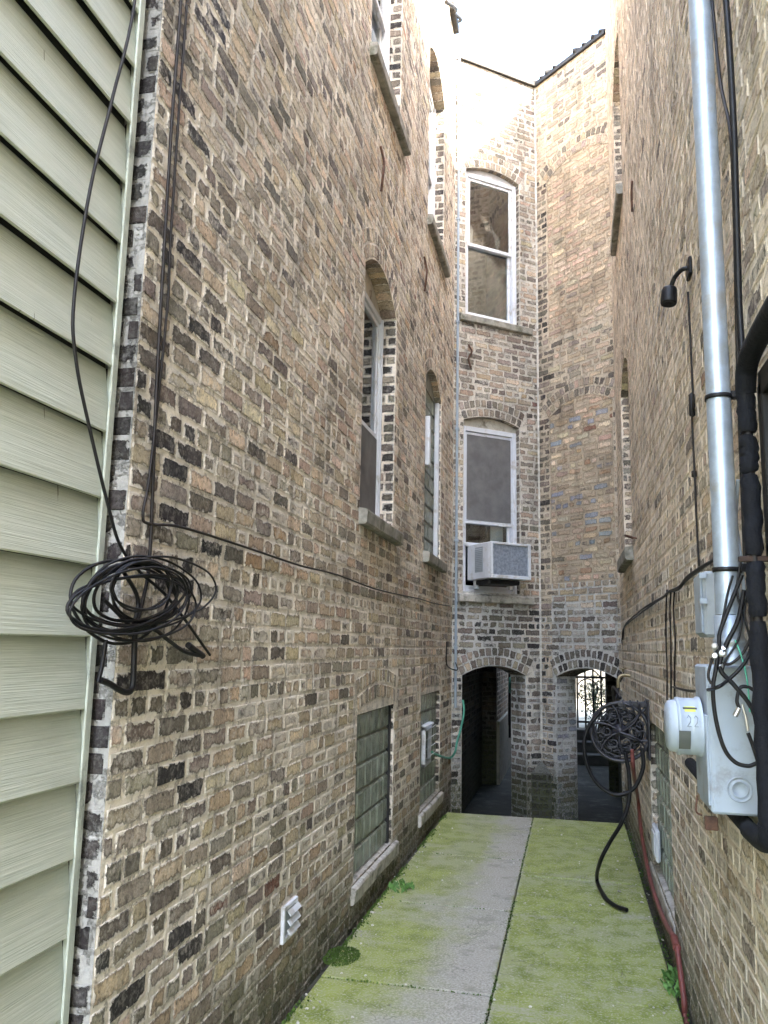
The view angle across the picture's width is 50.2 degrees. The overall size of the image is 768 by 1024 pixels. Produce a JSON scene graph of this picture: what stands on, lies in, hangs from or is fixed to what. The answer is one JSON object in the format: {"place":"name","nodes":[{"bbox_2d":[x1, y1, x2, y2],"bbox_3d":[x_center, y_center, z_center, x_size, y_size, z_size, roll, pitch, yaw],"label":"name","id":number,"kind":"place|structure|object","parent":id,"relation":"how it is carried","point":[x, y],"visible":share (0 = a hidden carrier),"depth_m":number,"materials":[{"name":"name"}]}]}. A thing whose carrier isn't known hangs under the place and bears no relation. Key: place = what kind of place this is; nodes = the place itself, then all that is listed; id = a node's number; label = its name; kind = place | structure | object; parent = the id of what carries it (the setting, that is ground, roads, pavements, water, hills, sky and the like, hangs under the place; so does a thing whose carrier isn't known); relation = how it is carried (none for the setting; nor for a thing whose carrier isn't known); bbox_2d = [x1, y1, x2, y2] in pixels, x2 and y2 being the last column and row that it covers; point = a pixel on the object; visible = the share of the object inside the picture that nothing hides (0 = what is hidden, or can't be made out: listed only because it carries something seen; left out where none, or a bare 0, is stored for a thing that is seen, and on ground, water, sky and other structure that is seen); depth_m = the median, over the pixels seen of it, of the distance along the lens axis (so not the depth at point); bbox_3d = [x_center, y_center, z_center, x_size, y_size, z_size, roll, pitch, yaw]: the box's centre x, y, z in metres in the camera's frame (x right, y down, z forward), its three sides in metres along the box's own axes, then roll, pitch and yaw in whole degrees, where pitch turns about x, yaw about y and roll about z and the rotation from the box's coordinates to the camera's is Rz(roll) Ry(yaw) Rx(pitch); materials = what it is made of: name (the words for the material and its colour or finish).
{"place":"outdoors","nodes":[
{"label":"outdoors","id":0,"kind":"place"},
{"bbox_2d":[280,812,691,1023],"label":"path","id":1,"kind":"structure","parent":0,"point":[620,964],"depth_m":4.29,"materials":[{"name":"concrete"}]},
{"bbox_2d":[322,945,360,966],"bbox_3d":[-0.211,2.157,4.001,0.189,0.026,0.266,-1,-10,13],"label":"moss tuft","id":2,"kind":"object","parent":1,"relation":"on","point":[333,954],"visible":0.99,"depth_m":3.98,"materials":[{"name":"green plant"}]},
{"bbox_2d":[388,878,414,892],"bbox_3d":[0.108,2.326,5.117,0.174,0.064,0.134,10,-13,-42],"label":"weed","id":3,"kind":"object","parent":1,"relation":"on","point":[402,885],"visible":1,"depth_m":5.12,"materials":[{"name":"green plant"}]},
{"bbox_2d":[296,816,676,1023],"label":"grit","id":4,"kind":"object","parent":1,"relation":"on","point":[307,1008],"visible":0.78,"depth_m":4.59,"materials":[{"name":"grey gravel"}]},
{"bbox_2d":[281,815,693,1023],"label":"ground moss","id":5,"kind":"object","parent":1,"relation":"on","point":[288,1015],"visible":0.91,"depth_m":4.58,"materials":[{"name":"green plant"}]},
{"bbox_2d":[595,752,631,911],"bbox_3d":[1.401,1.948,5.144,0.164,0.899,0.634,3,-9,-11],"label":"garden hose","id":6,"kind":"object","parent":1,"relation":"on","point":[608,845],"visible":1,"depth_m":5.04,"materials":[{"name":"black rubber"}]},
{"bbox_2d":[630,749,688,1023],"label":"red hose","id":7,"kind":"object","parent":1,"relation":"on","point":[684,1008],"visible":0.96,"depth_m":4.50,"materials":[{"name":"rubber"}]},
{"bbox_2d":[670,934,680,950],"bbox_3d":[1.339,1.979,3.765,0.038,0.043,0.114,-1,-10,13],"label":"hose coupling","id":8,"kind":"object","parent":7,"relation":"attached to","point":[674,942],"visible":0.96,"depth_m":3.75,"materials":[{"name":"red rubber"}]},
{"bbox_2d":[660,963,680,997],"bbox_3d":[1.300,2.108,3.705,0.098,0.088,0.252,-1,-10,13],"label":"weed","id":9,"kind":"object","parent":1,"relation":"on","point":[671,974],"visible":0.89,"depth_m":3.69,"materials":[{"name":"green plant"}]},
{"bbox_2d":[456,0,604,80],"label":"sky","id":10,"kind":"structure","parent":0,"point":[522,38],"materials":[{"name":"white"}]},
{"bbox_2d":[451,28,625,827],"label":"brick building","id":11,"kind":"structure","parent":0,"point":[537,464],"depth_m":9.01,"materials":[{"name":"brick"}]},
{"bbox_2d":[454,57,460,707],"bbox_3d":[0.795,-1.626,8.857,0.040,7.300,0.048,-1,-10,13],"label":"conduit","id":12,"kind":"object","parent":11,"relation":"attached to","point":[458,219],"visible":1,"depth_m":8.79,"materials":[{"name":"grey metal"}]},
{"bbox_2d":[468,344,472,367],"bbox_3d":[0.942,-1.707,8.967,0.051,0.267,0.037,5,-10,-22],"label":"wall tie","id":13,"kind":"object","parent":11,"relation":"attached to","point":[470,354],"depth_m":8.96,"materials":[{"name":"metal"}]},
{"bbox_2d":[463,418,516,593],"bbox_3d":[1.027,-0.044,9.136,0.719,1.917,0.562,6,-10,-26],"label":"window","id":14,"kind":"structure","parent":11,"relation":"in","point":[489,469],"depth_m":8.98,"materials":[{"name":"grey glass"}]},
{"bbox_2d":[465,171,516,324],"bbox_3d":[1.102,-3.012,9.629,0.719,1.817,0.562,6,-10,-26],"label":"window","id":15,"kind":"structure","parent":11,"relation":"in","point":[491,292],"depth_m":9.45,"materials":[{"name":"white paint"}]},
{"bbox_2d":[464,541,530,589],"bbox_3d":[1.239,0.563,8.585,0.680,0.490,0.462,6,-10,-26],"label":"air conditioner","id":16,"kind":"object","parent":11,"relation":"attached to","point":[499,564],"visible":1,"depth_m":8.41,"materials":[{"name":"white paint"}]},
{"bbox_2d":[463,765,622,822],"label":"passage floor","id":17,"kind":"structure","parent":0,"point":[596,803],"depth_m":11.02,"materials":[{"name":"concrete"}]},
{"bbox_2d":[496,666,510,784],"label":"garden wall","id":18,"kind":"structure","parent":17,"relation":"on","point":[503,752],"depth_m":12.97,"materials":[{"name":"brick"}]},
{"bbox_2d":[508,673,510,737],"bbox_3d":[2.043,2.710,13.215,0.083,1.800,0.083,3,-9,-9],"label":"garden pipe","id":19,"kind":"object","parent":18,"relation":"attached to","point":[509,714],"visible":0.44,"depth_m":13.11,"materials":[{"name":"black metal"}]},
{"bbox_2d":[508,677,510,692],"bbox_3d":[2.053,2.763,13.100,0.071,0.294,0.332,-3,-10,25],"label":"garden hose","id":20,"kind":"object","parent":19,"relation":"hanging from","point":[509,685],"visible":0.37,"depth_m":12.97,"materials":[{"name":"green rubber"}]},
{"bbox_2d":[577,728,608,765],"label":"garden steps","id":21,"kind":"structure","parent":17,"relation":"on","point":[595,757],"depth_m":14.65,"materials":[{"name":"grey concrete"}]},
{"bbox_2d":[576,669,606,727],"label":"iron gate","id":22,"kind":"structure","parent":21,"relation":"on","point":[593,677],"depth_m":15.36,"materials":[{"name":"black metal"}]},
{"bbox_2d":[576,698,605,728],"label":"yard ground","id":23,"kind":"structure","parent":0,"point":[581,718],"depth_m":18.93,"materials":[{"name":"white"}]},
{"bbox_2d":[576,669,604,698],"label":"neighbour house","id":24,"kind":"structure","parent":23,"relation":"on","point":[589,673],"depth_m":24.75,"materials":[{"name":"white"}]},
{"bbox_2d":[578,674,605,718],"bbox_3d":[4.515,3.986,17.614,0.741,1.010,0.806,-1,-10,13],"label":"bush","id":25,"kind":"object","parent":23,"relation":"on","point":[596,704],"visible":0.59,"depth_m":17.58,"materials":[{"name":"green plant"}]},
{"label":"ground","id":26,"kind":"structure","parent":0,"visible":0},
{"bbox_2d":[0,0,145,1023],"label":"siding","id":27,"kind":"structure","parent":26,"relation":"on","point":[60,60],"depth_m":2.03,"materials":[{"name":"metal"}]},
{"bbox_2d":[71,0,210,655],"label":"hanging cable","id":28,"kind":"object","parent":27,"relation":"attached to","point":[125,554],"visible":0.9,"depth_m":2.08,"materials":[{"name":"black rubber"}]},
{"bbox_2d":[62,0,455,1023],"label":"brick building","id":29,"kind":"structure","parent":26,"relation":"on","point":[260,766],"depth_m":3.42,"materials":[{"name":"brick"}]},
{"bbox_2d":[65,555,216,658],"bbox_3d":[-0.654,0.263,2.305,0.066,0.304,0.848,-1,-10,13],"label":"cable coil","id":30,"kind":"object","parent":29,"relation":"hanging from","point":[146,626],"visible":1,"depth_m":2.20,"materials":[{"name":"black rubber"}]},
{"bbox_2d":[96,640,107,682],"bbox_3d":[-0.720,0.380,2.093,0.012,0.108,0.034,-1,-10,13],"label":"cable tail","id":31,"kind":"object","parent":30,"relation":"hanging from","point":[102,663],"visible":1,"depth_m":2.09},
{"bbox_2d":[100,635,137,695],"bbox_3d":[-0.701,0.396,2.172,0.017,0.182,0.175,-1,-10,13],"label":"cable tail","id":32,"kind":"object","parent":30,"relation":"hanging from","point":[119,689],"visible":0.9,"depth_m":2.23},
{"bbox_2d":[136,0,182,623],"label":"drop cable","id":33,"kind":"object","parent":29,"relation":"attached to","point":[161,295],"visible":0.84,"depth_m":2.46,"materials":[{"name":"black rubber"}]},
{"bbox_2d":[280,896,300,944],"bbox_3d":[-0.392,1.736,3.489,0.038,0.145,0.180,-1,-10,13],"label":"wall vent","id":34,"kind":"object","parent":29,"relation":"attached to","point":[290,923],"depth_m":3.46,"materials":[{"name":"white paint"}]},
{"bbox_2d":[141,0,449,605],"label":"wall cable","id":35,"kind":"object","parent":29,"relation":"attached to","point":[167,310],"depth_m":2.55,"materials":[{"name":"black rubber"}]},
{"bbox_2d":[353,706,387,874],"bbox_3d":[-0.123,1.688,5.103,0.092,0.910,1.010,-1,-10,13],"label":"window","id":36,"kind":"structure","parent":29,"relation":"in","point":[372,732],"depth_m":5.09,"materials":[{"name":"glass"}]},
{"bbox_2d":[359,270,383,516],"bbox_3d":[-0.165,-0.789,5.411,0.112,1.697,0.914,-1,-10,13],"label":"window","id":37,"kind":"structure","parent":29,"relation":"in","point":[371,428],"depth_m":5.66,"materials":[{"name":"white paint"}]},
{"bbox_2d":[371,0,390,74],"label":"window","id":38,"kind":"structure","parent":29,"relation":"in","point":[381,9],"depth_m":6.25,"materials":[{"name":"white paint"}]},
{"bbox_2d":[380,146,384,191],"bbox_3d":[-0.011,-2.281,5.449,0.036,0.306,0.057,-1,-10,13],"label":"wall tie","id":39,"kind":"object","parent":29,"relation":"attached to","point":[383,172],"depth_m":5.44,"materials":[{"name":"metal"}]},
{"bbox_2d":[423,256,427,291],"bbox_3d":[0.358,-2.050,7.062,0.036,0.306,0.057,-1,-10,13],"label":"wall tie","id":40,"kind":"object","parent":29,"relation":"attached to","point":[426,276],"depth_m":7.05,"materials":[{"name":"metal"}]},
{"bbox_2d":[420,691,436,805],"bbox_3d":[0.365,2.019,7.062,0.168,0.910,1.000,-1,-10,13],"label":"window","id":41,"kind":"structure","parent":29,"relation":"in","point":[428,701],"depth_m":7.06,"materials":[{"name":"glass"}]},
{"bbox_2d":[424,373,439,556],"bbox_3d":[0.384,-0.444,7.452,0.170,1.697,0.880,-1,-10,13],"label":"window","id":42,"kind":"structure","parent":29,"relation":"in","point":[431,488],"depth_m":7.70,"materials":[{"name":"glass"}]},
{"bbox_2d":[428,84,435,218],"bbox_3d":[0.375,-3.508,7.990,0.112,1.877,0.914,-1,-10,13],"label":"window","id":43,"kind":"structure","parent":29,"relation":"in","point":[432,111],"depth_m":8.37,"materials":[{"name":"white paint"}]},
{"bbox_2d":[431,700,464,758],"bbox_3d":[0.596,2.068,7.589,0.160,0.580,1.339,-1,-10,13],"label":"garden hose","id":44,"kind":"object","parent":29,"relation":"hanging from","point":[457,740],"visible":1,"depth_m":8.14,"materials":[{"name":"green rubber"}]},
{"bbox_2d":[446,642,457,670],"bbox_3d":[0.678,1.427,8.088,0.047,0.279,0.448,-2,-10,17],"label":"cable tail","id":45,"kind":"object","parent":29,"relation":"attached to","point":[446,660],"visible":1,"depth_m":7.93},
{"bbox_2d":[444,0,462,33],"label":"roof bracket","id":46,"kind":"object","parent":29,"relation":"attached to","point":[454,14],"visible":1,"depth_m":9.10,"materials":[{"name":"grey metal"}]},
{"bbox_2d":[605,0,767,1023],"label":"brick building","id":47,"kind":"structure","parent":26,"relation":"on","point":[711,888],"depth_m":3.66,"materials":[{"name":"brick"}]},
{"bbox_2d":[589,698,650,762],"bbox_3d":[1.522,1.406,5.283,0.382,0.407,0.228,-2,-10,20],"label":"hose reel","id":48,"kind":"object","parent":47,"relation":"attached to","point":[620,731],"visible":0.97,"depth_m":5.24,"materials":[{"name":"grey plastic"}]},
{"bbox_2d":[582,711,645,796],"bbox_3d":[1.423,1.500,5.087,0.379,0.514,0.025,-1,-10,13],"label":"hose loop","id":49,"kind":"object","parent":48,"relation":"hanging from","point":[589,770],"visible":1,"depth_m":5.07,"materials":[{"name":"black rubber"}]},
{"bbox_2d":[611,686,621,701],"bbox_3d":[1.710,1.348,6.041,0.066,0.180,1.583,-1,-10,15],"label":"hose link","id":50,"kind":"object","parent":48,"relation":"attached to","point":[614,696],"visible":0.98,"depth_m":5.75,"materials":[{"name":"black metal"}]},
{"bbox_2d":[616,668,629,689],"bbox_3d":[1.984,1.386,6.797,0.114,0.180,0.060,-1,-10,13],"label":"hose tap","id":51,"kind":"object","parent":47,"relation":"attached to","point":[620,676],"visible":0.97,"depth_m":6.79,"materials":[{"name":"beige metal"}]},
{"bbox_2d":[630,181,633,211],"bbox_3d":[1.712,-2.179,5.666,0.021,0.204,0.067,-1,-10,13],"label":"wall tie","id":52,"kind":"object","parent":47,"relation":"attached to","point":[631,194],"depth_m":5.66,"materials":[{"name":"metal"}]},
{"bbox_2d":[651,724,673,898],"bbox_3d":[1.606,1.653,4.604,0.134,0.890,1.100,-1,-10,13],"label":"window","id":53,"kind":"structure","parent":47,"relation":"in","point":[661,836],"depth_m":4.75,"materials":[{"name":"glass"}]},
{"bbox_2d":[621,558,712,639],"bbox_3d":[1.638,0.662,5.110,0.011,0.216,5.377,-1,-10,13],"label":"cable","id":54,"kind":"object","parent":47,"relation":"attached to","point":[688,578],"visible":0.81,"depth_m":3.54,"materials":[{"name":"black rubber"}]},
{"bbox_2d":[665,590,667,699],"bbox_3d":[1.398,0.659,4.051,0.008,0.539,0.176,-1,-10,13],"label":"hanging cable","id":55,"kind":"object","parent":54,"relation":"hanging from","point":[666,647],"visible":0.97,"depth_m":4.07,"materials":[{"name":"black rubber"}]},
{"bbox_2d":[669,592,671,699],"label":"hanging cable","id":56,"kind":"object","parent":54,"relation":"hanging from","point":[670,647],"visible":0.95,"depth_m":3.90,"materials":[{"name":"black rubber"}]},
{"bbox_2d":[673,592,675,696],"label":"hanging cable","id":57,"kind":"object","parent":54,"relation":"hanging from","point":[674,639],"visible":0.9,"depth_m":3.75,"materials":[{"name":"black rubber"}]},
{"bbox_2d":[660,256,692,307],"bbox_3d":[1.143,-0.888,3.182,0.068,0.154,0.149,9,-12,-38],"label":"floodlight","id":58,"kind":"object","parent":47,"relation":"attached to","point":[669,296],"visible":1,"depth_m":3.19,"materials":[{"name":"black metal"}]},
{"bbox_2d":[687,292,699,565],"bbox_3d":[1.163,-0.325,3.085,0.008,1.059,0.057,-1,-10,13],"label":"lamp cable","id":59,"kind":"object","parent":58,"relation":"hanging from","point":[692,434],"visible":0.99,"depth_m":3.08,"materials":[{"name":"black rubber"}]},
{"bbox_2d":[688,392,694,417],"bbox_3d":[1.167,-0.405,3.106,0.023,0.100,0.024,-1,-10,13],"label":"cable connector","id":60,"kind":"object","parent":59,"relation":"attached to","point":[691,413],"visible":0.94,"depth_m":3.10,"materials":[{"name":"black plastic"}]},
{"bbox_2d":[694,571,715,637],"bbox_3d":[1.043,0.298,2.635,0.077,0.205,0.175,-1,-10,13],"label":"junction box","id":61,"kind":"object","parent":47,"relation":"attached to","point":[704,598],"visible":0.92,"depth_m":2.58,"materials":[{"name":"grey plastic"}]},
{"bbox_2d":[664,664,757,830],"bbox_3d":[0.885,0.631,2.236,0.220,0.423,0.214,-1,-10,13],"label":"electric meter","id":62,"kind":"object","parent":47,"relation":"attached to","point":[726,785],"visible":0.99,"depth_m":2.14,"materials":[{"name":"grey metal"}]},
{"bbox_2d":[679,731,690,748],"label":"window","id":63,"kind":"structure","parent":62,"relation":"in","point":[684,736],"depth_m":2.19,"materials":[{"name":"grey glass"}]},
{"bbox_2d":[672,617,751,692],"bbox_3d":[1.059,0.502,2.857,0.112,0.294,1.792,-1,-10,13],"label":"cable loop","id":64,"kind":"object","parent":47,"relation":"attached to","point":[733,674],"visible":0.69,"depth_m":2.06,"materials":[{"name":"black rubber"}]},
{"bbox_2d":[688,0,747,665],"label":"metal pipe","id":65,"kind":"object","parent":47,"relation":"attached to","point":[720,395],"visible":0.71,"depth_m":2.24,"materials":[{"name":"metal"}]},
{"bbox_2d":[711,643,726,667],"bbox_3d":[0.851,0.365,2.081,0.041,0.066,0.022,-1,-10,13],"label":"cable clamp","id":66,"kind":"object","parent":65,"relation":"attached to","point":[714,647],"visible":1,"depth_m":2.08,"materials":[{"name":"plastic"}]},
{"bbox_2d":[707,651,715,683],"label":"thin cable","id":67,"kind":"object","parent":66,"relation":"hanging from","point":[709,669],"visible":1,"depth_m":2.09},
{"bbox_2d":[722,562,742,670],"bbox_3d":[0.885,0.264,2.087,0.064,0.285,0.006,-1,-10,13],"label":"thin cable","id":68,"kind":"object","parent":66,"relation":"attached to","point":[740,629],"visible":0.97,"depth_m":2.08,"materials":[{"name":"black rubber"}]},
{"bbox_2d":[711,574,755,767],"bbox_3d":[0.875,0.396,2.067,0.102,0.479,0.010,-1,-10,13],"label":"cable loop","id":69,"kind":"object","parent":66,"relation":"hanging from","point":[713,684],"visible":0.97,"depth_m":2.07,"materials":[{"name":"black rubber"}]},
{"bbox_2d":[718,590,752,715],"bbox_3d":[0.890,0.361,2.069,0.094,0.330,0.012,-1,-10,13],"label":"cable loop","id":70,"kind":"object","parent":66,"relation":"hanging from","point":[731,682],"visible":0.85,"depth_m":2.07,"materials":[{"name":"black rubber"}]},
{"bbox_2d":[735,685,752,707],"bbox_3d":[0.905,0.461,2.049,0.052,0.059,0.009,-1,-10,13],"label":"cable loop","id":71,"kind":"object","parent":70,"relation":"attached to","point":[738,694],"visible":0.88,"depth_m":2.05,"materials":[{"name":"black rubber"}]},
{"bbox_2d":[733,707,740,716],"bbox_3d":[0.882,0.499,2.048,0.022,0.026,0.013,-1,-10,13],"label":"cable plug","id":72,"kind":"object","parent":71,"relation":"attached to","point":[736,711],"visible":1,"depth_m":2.04,"materials":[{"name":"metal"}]},
{"bbox_2d":[741,704,748,730],"bbox_3d":[0.899,0.511,2.042,0.018,0.066,0.007,-1,-10,13],"label":"cable plug","id":73,"kind":"object","parent":70,"relation":"hanging from","point":[745,717],"visible":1,"depth_m":2.04,"materials":[{"name":"plastic"}]},
{"bbox_2d":[746,732,755,760],"bbox_3d":[0.912,0.582,2.027,0.029,0.071,0.010,-1,-10,13],"label":"cable loop","id":74,"kind":"object","parent":73,"relation":"hanging from","point":[750,739],"visible":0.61,"depth_m":2.03,"materials":[{"name":"black rubber"}]},
{"bbox_2d":[721,575,733,620],"bbox_3d":[0.878,0.241,2.109,0.048,0.157,0.006,-1,-10,13],"label":"thin cable","id":75,"kind":"object","parent":65,"relation":"attached to","point":[728,590],"visible":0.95,"depth_m":2.11,"materials":[{"name":"black rubber"}]},
{"bbox_2d":[722,638,748,665],"bbox_3d":[0.897,0.306,2.081,0.102,0.167,0.007,-1,-10,13],"label":"thin cable","id":76,"kind":"object","parent":65,"relation":"attached to","point":[738,657],"visible":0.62,"depth_m":2.07,"materials":[{"name":"black rubber"}]},
{"bbox_2d":[734,640,750,711],"bbox_3d":[0.900,0.411,2.059,0.031,0.178,0.004,-1,-10,13],"label":"ground wire","id":77,"kind":"object","parent":65,"relation":"attached to","point":[744,671],"visible":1,"depth_m":2.06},
{"bbox_2d":[685,295,767,853],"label":"insulated pipe","id":78,"kind":"object","parent":47,"relation":"attached to","point":[752,349],"visible":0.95,"depth_m":1.92,"materials":[{"name":"black plastic"}]},
{"bbox_2d":[710,0,746,555],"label":"riser cable","id":79,"kind":"object","parent":47,"relation":"attached to","point":[727,115],"visible":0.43,"depth_m":2.18,"materials":[{"name":"black rubber"}]},
{"bbox_2d":[723,0,744,350],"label":"riser cable","id":80,"kind":"object","parent":47,"relation":"attached to","point":[735,179],"visible":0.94,"depth_m":2.11,"materials":[{"name":"black rubber"}]},
{"bbox_2d":[735,479,745,629],"bbox_3d":[0.949,0.141,2.189,0.010,0.453,0.084,-1,-10,13],"label":"riser cable","id":81,"kind":"object","parent":47,"relation":"attached to","point":[743,585],"visible":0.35,"depth_m":2.19,"materials":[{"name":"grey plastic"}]},
{"bbox_2d":[743,562,748,637],"bbox_3d":[0.927,0.249,2.088,0.024,0.252,0.006,-1,-10,13],"label":"thin cable","id":82,"kind":"object","parent":47,"relation":"attached to","point":[744,614],"visible":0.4,"depth_m":2.08,"materials":[{"name":"black rubber"}]},
{"bbox_2d":[757,359,767,556],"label":"window","id":83,"kind":"structure","parent":47,"relation":"in","point":[762,389],"depth_m":1.90,"materials":[{"name":"black metal"}]}
]}

